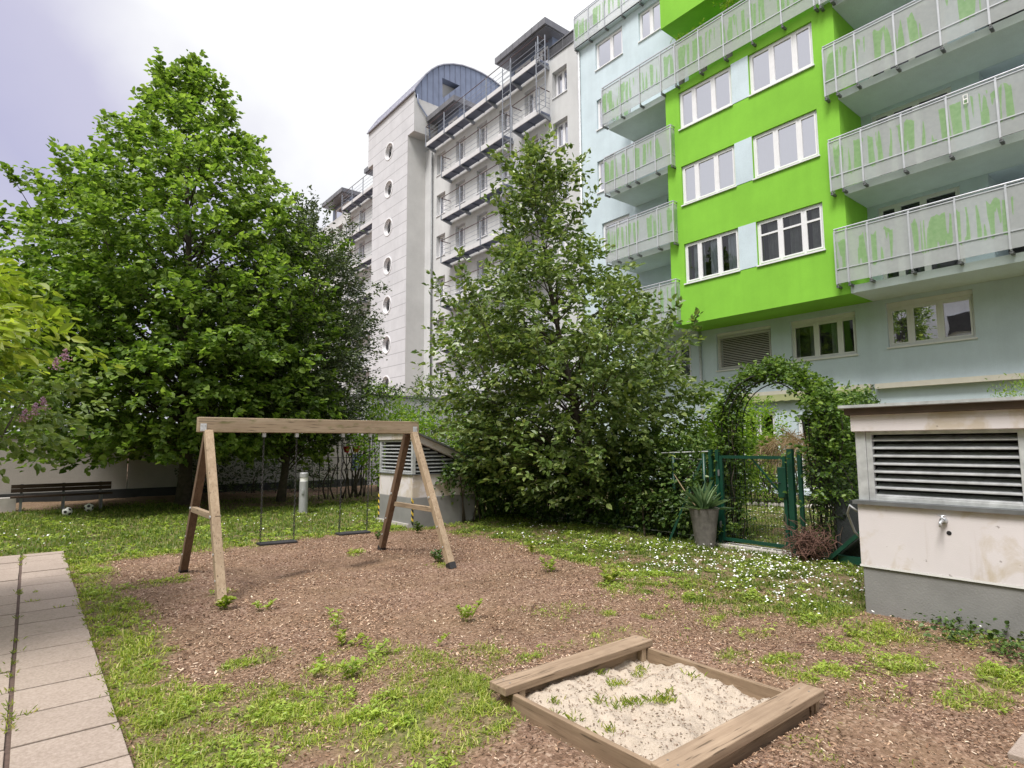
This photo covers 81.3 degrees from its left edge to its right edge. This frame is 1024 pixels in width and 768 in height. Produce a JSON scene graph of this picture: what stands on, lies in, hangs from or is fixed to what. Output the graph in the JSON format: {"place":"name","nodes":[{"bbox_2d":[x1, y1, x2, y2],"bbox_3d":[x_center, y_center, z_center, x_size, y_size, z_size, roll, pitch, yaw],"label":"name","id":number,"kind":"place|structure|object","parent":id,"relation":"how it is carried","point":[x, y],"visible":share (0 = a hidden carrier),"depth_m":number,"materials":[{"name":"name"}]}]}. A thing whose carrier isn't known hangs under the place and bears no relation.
{"place":"outdoors","nodes":[
{"label":"outdoors","id":0,"kind":"place"},
{"bbox_2d":[0,551,133,767],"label":"path","id":1,"kind":"structure","parent":0,"point":[69,723],"depth_m":4.32,"materials":[{"name":"concrete"}]},
{"bbox_2d":[0,552,132,733],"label":"joint weeds","id":2,"kind":"object","parent":1,"relation":"on","point":[83,606],"visible":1,"depth_m":4.46,"materials":[{"name":"green plant"}]},
{"bbox_2d":[0,0,595,433],"label":"sky","id":3,"kind":"structure","parent":0,"point":[311,77],"materials":[{"name":"white"}]},
{"bbox_2d":[303,17,583,474],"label":"apartment building","id":4,"kind":"structure","parent":0,"point":[418,206],"depth_m":40.71,"materials":[{"name":"paint"}]},
{"bbox_2d":[335,201,348,218],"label":"window","id":5,"kind":"structure","parent":4,"relation":"in","point":[339,212],"depth_m":55.67,"materials":[{"name":"glass"}]},
{"bbox_2d":[435,235,444,258],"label":"window","id":6,"kind":"structure","parent":4,"relation":"in","point":[443,237],"depth_m":40.74,"materials":[{"name":"clear glass"}]},
{"bbox_2d":[455,140,464,163],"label":"window","id":7,"kind":"structure","parent":4,"relation":"in","point":[462,144],"depth_m":39.56,"materials":[{"name":"clear glass"}]},
{"bbox_2d":[455,182,464,206],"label":"window","id":8,"kind":"structure","parent":4,"relation":"in","point":[462,188],"depth_m":39.25,"materials":[{"name":"clear glass"}]},
{"bbox_2d":[457,225,464,248],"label":"window","id":9,"kind":"structure","parent":4,"relation":"in","point":[462,233],"depth_m":38.96,"materials":[{"name":"clear glass"}]},
{"bbox_2d":[476,125,486,149],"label":"window","id":10,"kind":"structure","parent":4,"relation":"in","point":[484,128],"depth_m":37.65,"materials":[{"name":"clear glass"}]},
{"bbox_2d":[476,169,487,194],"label":"window","id":11,"kind":"structure","parent":4,"relation":"in","point":[483,175],"depth_m":37.40,"materials":[{"name":"clear glass"}]},
{"bbox_2d":[476,214,487,239],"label":"window","id":12,"kind":"structure","parent":4,"relation":"in","point":[484,222],"depth_m":37.11,"materials":[{"name":"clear glass"}]},
{"bbox_2d":[499,108,509,134],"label":"window","id":13,"kind":"structure","parent":4,"relation":"in","point":[505,117],"depth_m":35.90,"materials":[{"name":"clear glass"}]},
{"bbox_2d":[524,90,535,117],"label":"window","id":14,"kind":"structure","parent":4,"relation":"in","point":[533,94],"depth_m":34.09,"materials":[{"name":"white glass"}]},
{"bbox_2d":[534,46,547,61],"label":"window","id":15,"kind":"structure","parent":4,"relation":"in","point":[542,58],"depth_m":33.59,"materials":[{"name":"white glass"}]},
{"bbox_2d":[552,68,566,99],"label":"window","id":16,"kind":"structure","parent":4,"relation":"in","point":[561,78],"depth_m":32.17,"materials":[{"name":"clear glass"}]},
{"bbox_2d":[553,120,567,151],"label":"window","id":17,"kind":"structure","parent":4,"relation":"in","point":[562,129],"depth_m":31.88,"materials":[{"name":"white glass"}]},
{"bbox_2d":[0,454,1023,767],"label":"ground","id":18,"kind":"structure","parent":0,"point":[552,756],"depth_m":5.27,"materials":[{"name":"soil"}]},
{"bbox_2d":[0,497,15,512],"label":"concrete block","id":19,"kind":"structure","parent":18,"relation":"on","point":[7,504],"depth_m":15.81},
{"bbox_2d":[3,556,21,767],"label":"path bedding","id":20,"kind":"object","parent":18,"relation":"on","point":[7,746],"visible":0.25,"depth_m":4.26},
{"bbox_2d":[10,481,112,511],"bbox_3d":[-12.303,3.102,16.330,2.220,0.770,0.520,4,-7,-39],"label":"bench","id":21,"kind":"object","parent":18,"relation":"on","point":[63,487],"visible":0.87,"depth_m":16.36,"materials":[{"name":"brown wood"}]},
{"bbox_2d":[0,257,125,403],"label":"magnolia tree","id":22,"kind":"object","parent":18,"relation":"on","point":[11,326],"visible":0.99,"depth_m":5.67,"materials":[{"name":"green plant"}]},
{"bbox_2d":[0,337,127,483],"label":"lilac bush","id":23,"kind":"object","parent":18,"relation":"on","point":[25,417],"visible":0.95,"depth_m":6.23,"materials":[{"name":"green plant"}]},
{"bbox_2d":[0,47,364,504],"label":"linden tree","id":24,"kind":"object","parent":18,"relation":"on","point":[101,281],"visible":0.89,"depth_m":15.46,"materials":[{"name":"green plant"}]},
{"bbox_2d":[0,435,366,502],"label":"garden wall","id":25,"kind":"structure","parent":18,"relation":"on","point":[142,478],"depth_m":20.33,"materials":[{"name":"concrete"}]},
{"bbox_2d":[0,335,389,488],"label":"yew hedge","id":26,"kind":"object","parent":18,"relation":"on","point":[355,391],"visible":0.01,"depth_m":27.12,"materials":[{"name":"green plant"}]},
{"bbox_2d":[213,595,237,609],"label":"weed","id":27,"kind":"object","parent":18,"relation":"on","point":[224,601],"visible":0.96,"depth_m":6.18,"materials":[{"name":"green plant"}]},
{"bbox_2d":[174,455,339,494],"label":"laurel bush","id":28,"kind":"object","parent":18,"relation":"on","point":[290,481],"visible":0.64,"depth_m":21.88,"materials":[{"name":"green plant"}]},
{"bbox_2d":[252,598,276,609],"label":"weed","id":29,"kind":"object","parent":18,"relation":"on","point":[270,603],"visible":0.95,"depth_m":6.15,"materials":[{"name":"green plant"}]},
{"bbox_2d":[152,185,413,501],"bbox_3d":[-7.024,-1.254,18.546,7.182,10.047,6.889,4,-7,-39],"label":"tree","id":30,"kind":"object","parent":18,"relation":"on","point":[354,327],"visible":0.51,"depth_m":17.84,"materials":[{"name":"green plant"}]},
{"bbox_2d":[299,472,308,513],"bbox_3d":[-5.264,2.776,15.057,0.214,1.070,0.227,4,-7,-39],"label":"bollard light","id":31,"kind":"object","parent":18,"relation":"on","point":[303,494],"visible":0.91,"depth_m":14.99,"materials":[{"name":"paint"}]},
{"bbox_2d":[178,417,456,606],"bbox_3d":[-2.660,1.560,8.273,3.165,2.126,2.479,4,-7,-39],"label":"swing set","id":32,"kind":"object","parent":18,"relation":"on","point":[208,427],"visible":0.94,"depth_m":8.03,"materials":[{"name":"brown wood"}]},
{"bbox_2d":[256,433,298,545],"bbox_3d":[-3.100,1.384,7.929,0.490,1.462,0.170,4,-7,-39],"label":"swing","id":33,"kind":"object","parent":32,"relation":"hanging from","point":[267,543],"visible":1,"depth_m":7.85,"materials":[{"name":"black rubber"}]},
{"bbox_2d":[335,433,371,535],"bbox_3d":[-2.292,1.444,8.653,0.480,1.447,0.170,4,-7,-39],"label":"swing","id":34,"kind":"object","parent":32,"relation":"hanging from","point":[366,531],"visible":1,"depth_m":8.54,"materials":[{"name":"metal"}]},
{"bbox_2d":[307,652,327,676],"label":"weed","id":35,"kind":"object","parent":18,"relation":"on","point":[318,666],"visible":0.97,"depth_m":4.47,"materials":[{"name":"green plant"}]},
{"bbox_2d":[325,607,342,629],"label":"weed","id":36,"kind":"object","parent":18,"relation":"on","point":[336,616],"visible":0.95,"depth_m":5.55,"materials":[{"name":"green plant"}]},
{"bbox_2d":[318,433,372,499],"bbox_3d":[-5.374,2.656,19.436,1.820,2.120,0.185,5,-8,-40],"label":"trellis","id":37,"kind":"object","parent":18,"relation":"on","point":[355,483],"visible":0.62,"depth_m":19.42,"materials":[{"name":"wood"}]},
{"bbox_2d":[336,656,361,678],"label":"weed","id":38,"kind":"object","parent":18,"relation":"on","point":[353,670],"visible":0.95,"depth_m":4.40,"materials":[{"name":"green plant"}]},
{"bbox_2d":[335,628,363,645],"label":"weed","id":39,"kind":"object","parent":18,"relation":"on","point":[341,637],"visible":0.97,"depth_m":5.13,"materials":[{"name":"green plant"}]},
{"bbox_2d":[351,454,362,495],"bbox_3d":[-5.266,3.107,20.218,0.400,1.450,0.040,4,-7,-39],"label":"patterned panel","id":40,"kind":"object","parent":18,"relation":"on","point":[353,461],"visible":0.43,"depth_m":20.20,"materials":[{"name":"black metal"}]},
{"bbox_2d":[360,633,388,654],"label":"weed","id":41,"kind":"object","parent":18,"relation":"on","point":[380,644],"visible":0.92,"depth_m":4.93,"materials":[{"name":"green plant"}]},
{"bbox_2d":[349,374,425,490],"bbox_3d":[-4.608,1.867,22.618,3.207,4.406,2.659,4,-7,-39],"label":"shrub","id":42,"kind":"object","parent":18,"relation":"on","point":[389,406],"visible":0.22,"depth_m":22.40,"materials":[{"name":"green plant"}]},
{"bbox_2d":[410,521,423,532],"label":"weed","id":43,"kind":"object","parent":18,"relation":"on","point":[417,526],"visible":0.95,"depth_m":11.61,"materials":[{"name":"green plant"}]},
{"bbox_2d":[343,394,507,484],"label":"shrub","id":44,"kind":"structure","parent":18,"relation":"on","point":[407,400],"depth_m":27.32,"materials":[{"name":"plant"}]},
{"bbox_2d":[377,433,478,528],"bbox_3d":[-1.926,2.115,13.500,1.800,2.130,1.720,4,-7,-39],"label":"ventilation hut","id":45,"kind":"object","parent":18,"relation":"on","point":[412,489],"visible":0.71,"depth_m":12.88,"materials":[{"name":"grey paint"}]},
{"bbox_2d":[345,395,522,498],"bbox_3d":[-2.127,1.911,17.468,6.011,3.259,2.994,-1,-6,10],"label":"shrub","id":46,"kind":"object","parent":18,"relation":"on","point":[430,426],"visible":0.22,"depth_m":17.61,"materials":[{"name":"green plant"}]},
{"bbox_2d":[430,549,442,561],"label":"weed","id":47,"kind":"object","parent":18,"relation":"on","point":[437,555],"visible":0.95,"depth_m":8.77,"materials":[{"name":"green plant"}]},
{"bbox_2d":[0,492,883,639],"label":"lawn","id":48,"kind":"structure","parent":18,"relation":"on","point":[78,546],"depth_m":10.98,"materials":[{"name":"plant"}]},
{"bbox_2d":[62,507,72,515],"bbox_3d":[-11.075,3.179,14.838,0.220,0.220,0.220,16,-22,48],"label":"football","id":49,"kind":"object","parent":48,"relation":"on","point":[68,511],"visible":0.92,"depth_m":14.77,"materials":[{"name":"leather"}]},
{"bbox_2d":[688,506,719,548],"bbox_3d":[3.177,2.367,9.832,0.492,0.645,0.492,-1,-6,8],"label":"planter","id":50,"kind":"object","parent":48,"relation":"on","point":[704,523],"visible":0.77,"depth_m":9.66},
{"bbox_2d":[674,474,733,510],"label":"yucca plant","id":51,"kind":"object","parent":50,"relation":"on","point":[706,500],"visible":0.87,"depth_m":9.80,"materials":[{"name":"green plant"}]},
{"bbox_2d":[404,371,494,446],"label":"shrub","id":52,"kind":"object","parent":18,"relation":"on","point":[422,400],"visible":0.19,"depth_m":26.03,"materials":[{"name":"green plant"}]},
{"bbox_2d":[456,598,482,621],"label":"weed","id":53,"kind":"object","parent":18,"relation":"on","point":[467,610],"visible":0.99,"depth_m":5.82,"materials":[{"name":"green plant"}]},
{"bbox_2d":[434,413,513,522],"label":"creeper","id":54,"kind":"object","parent":18,"relation":"on","point":[484,488],"visible":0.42,"depth_m":13.14,"materials":[{"name":"green plant"}]},
{"bbox_2d":[2,504,980,625],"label":"daisy flowers","id":55,"kind":"object","parent":18,"relation":"on","point":[857,570],"visible":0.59,"depth_m":8.05,"materials":[{"name":"white plant"}]},
{"bbox_2d":[0,499,1023,767],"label":"ground cover","id":56,"kind":"object","parent":18,"relation":"on","point":[440,761],"visible":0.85,"depth_m":5.60,"materials":[{"name":"green plant"}]},
{"bbox_2d":[120,549,944,757],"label":"dead leaves","id":57,"kind":"object","parent":18,"relation":"on","point":[534,660],"visible":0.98,"depth_m":4.67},
{"bbox_2d":[68,526,1023,767],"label":"grass","id":58,"kind":"structure","parent":18,"relation":"on","point":[474,683],"depth_m":4.14,"materials":[{"name":"plant"}]},
{"bbox_2d":[69,524,1023,767],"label":"wood chips","id":59,"kind":"object","parent":18,"relation":"on","point":[575,613],"visible":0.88,"depth_m":5.25,"materials":[{"name":"wood"}]},
{"bbox_2d":[540,555,555,571],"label":"weed","id":60,"kind":"object","parent":18,"relation":"on","point":[552,562],"visible":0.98,"depth_m":8.03,"materials":[{"name":"green plant"}]},
{"bbox_2d":[407,123,724,522],"bbox_3d":[1.034,-1.179,13.272,6.959,8.719,6.693,4,-7,-39],"label":"tree","id":61,"kind":"object","parent":18,"relation":"on","point":[624,405],"visible":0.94,"depth_m":12.06,"materials":[{"name":"green plant"}]},
{"bbox_2d":[487,451,707,541],"bbox_3d":[1.235,2.230,12.528,0.432,1.665,6.430,4,-7,-39],"label":"wire fence","id":62,"kind":"object","parent":18,"relation":"on","point":[703,467],"visible":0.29,"depth_m":10.86,"materials":[{"name":"metal"}]},
{"bbox_2d":[708,449,798,552],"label":"garden gate","id":63,"kind":"structure","parent":62,"relation":"attached to","point":[785,470],"depth_m":9.41,"materials":[{"name":"green metal"}]},
{"bbox_2d":[475,425,748,541],"bbox_3d":[1.438,1.963,12.883,1.904,2.194,7.448,4,-7,-39],"label":"hedge","id":64,"kind":"object","parent":18,"relation":"on","point":[660,494],"visible":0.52,"depth_m":11.33,"materials":[{"name":"green plant"}]},
{"bbox_2d":[599,567,624,581],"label":"weed","id":65,"kind":"object","parent":18,"relation":"on","point":[608,577],"visible":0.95,"depth_m":7.45,"materials":[{"name":"green plant"}]},
{"bbox_2d":[490,635,824,767],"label":"sandbox","id":66,"kind":"object","parent":18,"relation":"on","point":[739,735],"visible":0.96,"depth_m":3.72,"materials":[{"name":"brown wood"}]},
{"bbox_2d":[547,664,707,734],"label":"sand grass","id":67,"kind":"structure","parent":66,"relation":"in","point":[624,700],"depth_m":3.84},
{"bbox_2d":[526,661,769,758],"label":"plant litter","id":68,"kind":"object","parent":66,"relation":"on","point":[639,680],"visible":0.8,"depth_m":3.81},
{"bbox_2d":[667,393,772,531],"bbox_3d":[4.006,1.549,11.815,1.874,2.758,2.459,4,-7,-39],"label":"shrub","id":69,"kind":"object","parent":18,"relation":"on","point":[751,441],"visible":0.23,"depth_m":11.37,"materials":[{"name":"green plant"}]},
{"bbox_2d":[658,419,808,502],"bbox_3d":[6.431,2.228,18.341,2.492,2.693,5.465,4,-7,-39],"label":"shrub","id":70,"kind":"object","parent":18,"relation":"on","point":[761,462],"visible":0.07,"depth_m":17.08,"materials":[{"name":"green plant"}]},
{"bbox_2d":[532,589,946,694],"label":"fallen twigs","id":71,"kind":"object","parent":18,"relation":"on","point":[911,679],"visible":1,"depth_m":4.32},
{"bbox_2d":[715,391,796,506],"bbox_3d":[6.905,1.757,16.757,2.865,3.305,2.588,4,-7,-39],"label":"shrub","id":72,"kind":"object","parent":18,"relation":"on","point":[759,423],"visible":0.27,"depth_m":16.41,"materials":[{"name":"green plant"}]},
{"bbox_2d":[715,541,797,556],"bbox_3d":[3.856,2.667,9.517,0.300,0.115,1.550,4,-7,-39],"label":"gate step","id":73,"kind":"object","parent":18,"relation":"on","point":[755,548],"visible":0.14,"depth_m":9.51,"materials":[{"name":"concrete"}]},
{"bbox_2d":[740,501,815,508],"bbox_3d":[7.914,3.147,15.178,5.546,0.125,0.493,-5,-7,36],"label":"stone edging","id":74,"kind":"object","parent":18,"relation":"on","point":[779,505],"visible":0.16,"depth_m":15.89,"materials":[{"name":"concrete"}]},
{"bbox_2d":[745,424,812,521],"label":"dry grass plant","id":75,"kind":"object","parent":18,"relation":"on","point":[768,449],"visible":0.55,"depth_m":12.79,"materials":[{"name":"beige plant"}]},
{"bbox_2d":[721,373,837,551],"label":"garden arch","id":76,"kind":"structure","parent":18,"relation":"on","point":[756,383],"depth_m":10.12,"materials":[{"name":"green metal"}]},
{"bbox_2d":[706,353,869,552],"bbox_3d":[4.386,1.032,9.694,1.893,3.251,2.699,4,-7,-39],"label":"climbing plant","id":77,"kind":"object","parent":76,"relation":"attached to","point":[827,401],"visible":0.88,"depth_m":9.21,"materials":[{"name":"green plant"}]},
{"bbox_2d":[752,465,817,503],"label":"shrub","id":78,"kind":"object","parent":18,"relation":"on","point":[797,493],"visible":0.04,"depth_m":16.71,"materials":[{"name":"green plant"}]},
{"bbox_2d":[772,514,842,563],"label":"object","id":79,"kind":"object","parent":18,"relation":"on","point":[811,542],"visible":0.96,"depth_m":8.60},
{"bbox_2d":[797,452,860,564],"bbox_3d":[5.524,1.691,7.444,0.158,1.660,3.888,4,-7,-39],"label":"wire fence","id":80,"kind":"object","parent":18,"relation":"on","point":[840,549],"visible":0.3,"depth_m":8.64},
{"bbox_2d":[801,380,880,511],"bbox_3d":[5.904,1.376,10.370,1.619,2.784,2.569,-2,-6,19],"label":"hedge","id":81,"kind":"object","parent":18,"relation":"on","point":[863,397],"visible":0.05,"depth_m":9.88,"materials":[{"name":"green plant"}]},
{"bbox_2d":[835,499,860,556],"bbox_3d":[4.942,2.122,8.692,0.040,0.860,0.380,4,-7,-39],"label":"board","id":82,"kind":"object","parent":18,"relation":"on","point":[848,531],"visible":0.28,"depth_m":8.71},
{"bbox_2d":[840,538,859,554],"bbox_3d":[4.910,2.290,8.558,0.300,0.422,0.497,4,-7,-39],"label":"board","id":83,"kind":"object","parent":18,"relation":"on","point":[856,542],"visible":0.2,"depth_m":8.51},
{"bbox_2d":[838,396,1023,640],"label":"ventilation hut","id":84,"kind":"object","parent":18,"relation":"on","point":[940,501],"visible":0.98,"depth_m":5.53,"materials":[{"name":"painted plaster"},{"name":"concrete"},{"name":"metal"}]},
{"bbox_2d":[846,504,859,537],"bbox_3d":[3.610,1.455,6.301,0.121,0.379,0.241,-4,-7,35],"label":"hose","id":85,"kind":"object","parent":84,"relation":"attached to","point":[850,520],"visible":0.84,"depth_m":6.32,"materials":[{"name":"paint"}]},
{"bbox_2d":[891,609,1023,666],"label":"ivy","id":86,"kind":"object","parent":18,"relation":"on","point":[1005,643],"visible":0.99,"depth_m":5.04,"materials":[{"name":"green plant"}]},
{"bbox_2d":[985,373,1023,396],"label":"shrub","id":87,"kind":"object","parent":18,"relation":"on","point":[1010,394],"visible":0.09,"depth_m":9.90,"materials":[{"name":"green plant"}]},
{"bbox_2d":[573,0,1023,495],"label":"apartment building","id":88,"kind":"structure","parent":0,"point":[834,189],"depth_m":18.29,"materials":[{"name":"paint"}]},
{"bbox_2d":[596,100,604,130],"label":"window","id":89,"kind":"structure","parent":88,"relation":"in","point":[600,125],"depth_m":27.62,"materials":[{"name":"white glass"}]},
{"bbox_2d":[597,161,603,193],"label":"window","id":90,"kind":"structure","parent":88,"relation":"in","point":[601,166],"depth_m":27.32,"materials":[{"name":"white glass"}]},
{"bbox_2d":[594,27,622,71],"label":"window","id":91,"kind":"structure","parent":88,"relation":"in","point":[610,48],"depth_m":27.38,"materials":[{"name":"white glass"}]},
{"bbox_2d":[603,215,628,249],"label":"window","id":92,"kind":"structure","parent":88,"relation":"in","point":[626,216],"depth_m":26.56,"materials":[{"name":"white glass"}]},
{"bbox_2d":[638,0,660,43],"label":"window","id":93,"kind":"structure","parent":88,"relation":"in","point":[650,18],"depth_m":25.57,"materials":[{"name":"white glass"}]},
{"bbox_2d":[665,342,691,378],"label":"window","id":94,"kind":"structure","parent":88,"relation":"in","point":[688,353],"depth_m":23.35,"materials":[{"name":"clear glass"}]},
{"bbox_2d":[678,67,732,130],"bbox_3d":[6.883,-10.141,21.260,0.193,1.472,2.180,4,-7,-39],"label":"window","id":95,"kind":"structure","parent":88,"relation":"in","point":[713,95],"depth_m":21.27,"materials":[{"name":"white glass"}]},
{"bbox_2d":[681,146,736,206],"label":"window","id":96,"kind":"structure","parent":88,"relation":"in","point":[714,174],"depth_m":20.98,"materials":[{"name":"white glass"}]},
{"bbox_2d":[684,229,740,284],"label":"window","id":97,"kind":"structure","parent":88,"relation":"in","point":[717,258],"depth_m":20.73,"materials":[{"name":"white glass"}]},
{"bbox_2d":[711,0,739,58],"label":"potted plant","id":98,"kind":"object","parent":88,"relation":"on","point":[726,6],"visible":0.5,"depth_m":20.71,"materials":[{"name":"green plant"}]},
{"bbox_2d":[716,326,771,371],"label":"window","id":99,"kind":"structure","parent":88,"relation":"in","point":[765,329],"depth_m":21.36,"materials":[{"name":"metal"}]},
{"bbox_2d":[742,412,776,486],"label":"window","id":100,"kind":"structure","parent":88,"relation":"in","point":[772,413],"depth_m":20.64,"materials":[{"name":"white glass"}]},
{"bbox_2d":[748,23,814,96],"bbox_3d":[8.604,-10.367,19.133,0.193,1.472,2.150,4,-7,-39],"label":"window","id":101,"kind":"structure","parent":88,"relation":"in","point":[792,54],"depth_m":19.13,"materials":[{"name":"white glass"}]},
{"bbox_2d":[752,110,819,180],"bbox_3d":[8.622,-7.511,18.845,0.193,1.512,2.150,4,-7,-39],"label":"window","id":102,"kind":"structure","parent":88,"relation":"in","point":[794,142],"depth_m":18.84,"materials":[{"name":"white glass"}]},
{"bbox_2d":[757,203,825,266],"bbox_3d":[8.685,-4.608,18.587,0.306,1.502,2.150,4,-7,-39],"label":"window","id":103,"kind":"structure","parent":88,"relation":"in","point":[799,236],"depth_m":18.58,"materials":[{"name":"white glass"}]},
{"bbox_2d":[798,414,845,489],"bbox_3d":[10.080,2.170,18.899,0.199,2.444,1.794,4,-7,-39],"label":"window","id":104,"kind":"structure","parent":88,"relation":"in","point":[800,428],"depth_m":19.54,"materials":[{"name":"white glass"}]},
{"bbox_2d":[791,312,858,362],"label":"window","id":105,"kind":"structure","parent":88,"relation":"in","point":[838,344],"depth_m":19.20,"materials":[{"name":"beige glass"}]},
{"bbox_2d":[872,87,953,171],"bbox_3d":[11.774,-7.025,17.484,0.085,2.574,2.044,4,-7,-39],"label":"window","id":106,"kind":"structure","parent":88,"relation":"in","point":[948,90],"depth_m":17.53,"materials":[{"name":"white glass"}]},
{"bbox_2d":[878,186,965,278],"bbox_3d":[11.793,-4.120,17.191,0.085,2.574,2.044,4,-7,-39],"label":"window","id":107,"kind":"structure","parent":88,"relation":"in","point":[923,200],"depth_m":17.24,"materials":[{"name":"white glass"}]},
{"bbox_2d":[886,289,977,348],"bbox_3d":[11.827,-1.799,16.894,0.213,1.372,2.170,4,-7,-39],"label":"window","id":108,"kind":"structure","parent":88,"relation":"in","point":[949,317],"depth_m":16.88,"materials":[{"name":"clear glass"}]},
{"bbox_2d":[1007,732,1023,763],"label":"pavement","id":109,"kind":"structure","parent":0,"point":[1015,752],"depth_m":3.22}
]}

